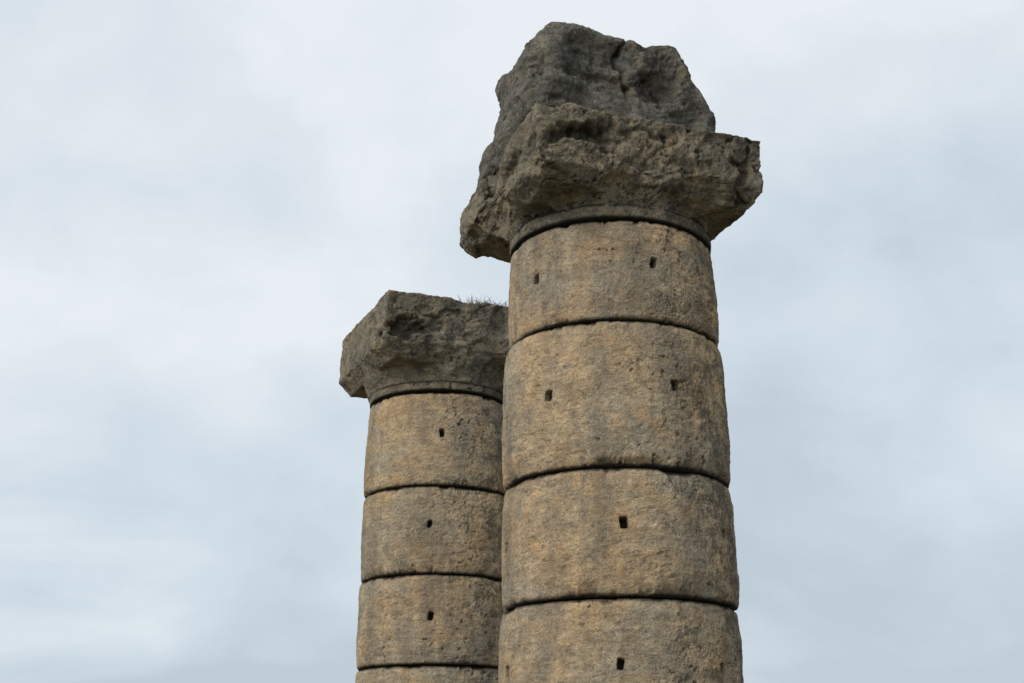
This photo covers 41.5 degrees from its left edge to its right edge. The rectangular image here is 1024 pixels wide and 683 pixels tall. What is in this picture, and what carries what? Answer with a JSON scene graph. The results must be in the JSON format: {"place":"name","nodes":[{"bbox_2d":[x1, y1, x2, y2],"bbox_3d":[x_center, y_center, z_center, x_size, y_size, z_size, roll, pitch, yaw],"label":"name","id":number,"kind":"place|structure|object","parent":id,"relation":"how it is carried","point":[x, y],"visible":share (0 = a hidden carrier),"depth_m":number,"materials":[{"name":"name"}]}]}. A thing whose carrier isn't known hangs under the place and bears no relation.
{"place":"outdoors","nodes":[
{"label":"outdoors","id":0,"kind":"place"},
{"bbox_2d":[0,0,1023,682],"label":"sky","id":1,"kind":"structure","parent":0,"point":[201,201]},
{"bbox_3d":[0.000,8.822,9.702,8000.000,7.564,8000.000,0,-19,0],"label":"ground","id":2,"kind":"structure","parent":0,"visible":0},
{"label":"plinth","id":3,"kind":"object","parent":2,"relation":"on","visible":0},
{"bbox_2d":[392,487,484,667],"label":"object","id":4,"kind":"object","parent":3,"relation":"on","point":[440,665],"visible":0.02,"depth_m":16.12,"materials":[{"name":"stone"}]},
{"bbox_3d":[0.941,4.020,11.305,2.164,1.132,2.146,0,-19,0],"label":"drum","id":5,"kind":"object","parent":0,"visible":0},
{"bbox_2d":[498,598,743,682],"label":"drum","id":6,"kind":"object","parent":5,"relation":"on","point":[637,640],"visible":1,"depth_m":10.88,"materials":[{"name":"stone"}]},
{"bbox_2d":[501,468,739,611],"bbox_3d":[0.952,1.871,12.022,2.093,1.062,2.096,0,-18,0],"label":"drum","id":7,"kind":"object","parent":6,"relation":"on","point":[620,533],"visible":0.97,"depth_m":11.17,"materials":[{"name":"stone"}]},
{"bbox_2d":[502,321,730,490],"bbox_3d":[0.942,0.739,12.404,2.071,1.292,2.082,0,-18,0],"label":"drum","id":8,"kind":"object","parent":7,"relation":"on","point":[617,395],"visible":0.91,"depth_m":11.57,"materials":[{"name":"stone"}]},
{"bbox_2d":[508,220,718,348],"bbox_3d":[0.951,-0.338,12.772,1.976,0.949,1.968,0,-18,0],"label":"drum","id":9,"kind":"object","parent":8,"relation":"on","point":[595,272],"visible":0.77,"depth_m":11.98,"materials":[{"name":"stone"}]},
{"bbox_2d":[510,204,710,257],"bbox_3d":[0.939,-0.869,12.935,1.923,0.125,1.920,0,-18,0],"label":"neck ring","id":10,"kind":"object","parent":9,"relation":"on","point":[580,214],"visible":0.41,"depth_m":12.15,"materials":[{"name":"stone"}]},
{"bbox_2d":[459,102,763,262],"bbox_3d":[0.894,-1.294,13.056,2.356,0.886,2.291,6,-19,-17],"label":"capital","id":11,"kind":"object","parent":10,"relation":"on","point":[565,156],"visible":0.6,"depth_m":12.18,"materials":[{"name":"stone"}]},
{"bbox_2d":[476,22,715,192],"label":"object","id":12,"kind":"object","parent":11,"relation":"on","point":[559,63],"visible":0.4,"depth_m":12.89,"materials":[{"name":"stone"}]},
{"bbox_3d":[-0.961,5.631,16.358,2.056,0.982,2.071,0,-19,0],"label":"drum","id":13,"kind":"object","parent":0,"visible":0},
{"bbox_2d":[355,666,498,682],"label":"drum","id":14,"kind":"object","parent":13,"relation":"on","point":[428,674],"visible":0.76,"depth_m":15.98,"materials":[{"name":"stone"}]},
{"bbox_2d":[356,575,504,670],"bbox_3d":[-0.957,3.615,17.023,1.985,1.056,2.005,0,-18,0],"label":"drum","id":15,"kind":"object","parent":14,"relation":"on","point":[448,620],"visible":0.76,"depth_m":16.21,"materials":[{"name":"stone"}]},
{"bbox_2d":[361,486,503,582],"bbox_3d":[-0.956,2.593,17.377,1.957,1.072,1.950,0,-18,0],"label":"drum","id":16,"kind":"object","parent":15,"relation":"on","point":[426,530],"visible":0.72,"depth_m":16.58,"materials":[{"name":"stone"}]},
{"bbox_2d":[364,392,505,498],"bbox_3d":[-0.958,1.498,17.753,1.938,1.207,1.913,0,-18,0],"label":"drum","id":17,"kind":"object","parent":16,"relation":"on","point":[438,439],"visible":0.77,"depth_m":16.98,"materials":[{"name":"stone"}]},
{"bbox_2d":[369,380,502,408],"bbox_3d":[-0.954,0.849,17.956,1.882,0.117,1.908,0,-18,0],"label":"neck ring","id":18,"kind":"object","parent":17,"relation":"on","point":[435,386],"visible":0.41,"depth_m":17.17,"materials":[{"name":"stone"}]},
{"bbox_2d":[339,290,509,400],"bbox_3d":[-0.957,0.301,18.131,2.274,1.121,2.230,7,-20,-21],"label":"capital","id":19,"kind":"object","parent":18,"relation":"on","point":[392,337],"visible":0.6,"depth_m":17.18,"materials":[{"name":"stone"}]},
{"bbox_2d":[457,295,507,309],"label":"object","id":20,"kind":"object","parent":19,"relation":"on","point":[471,300],"visible":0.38,"depth_m":17.53,"materials":[{"name":"plant"}]}
]}

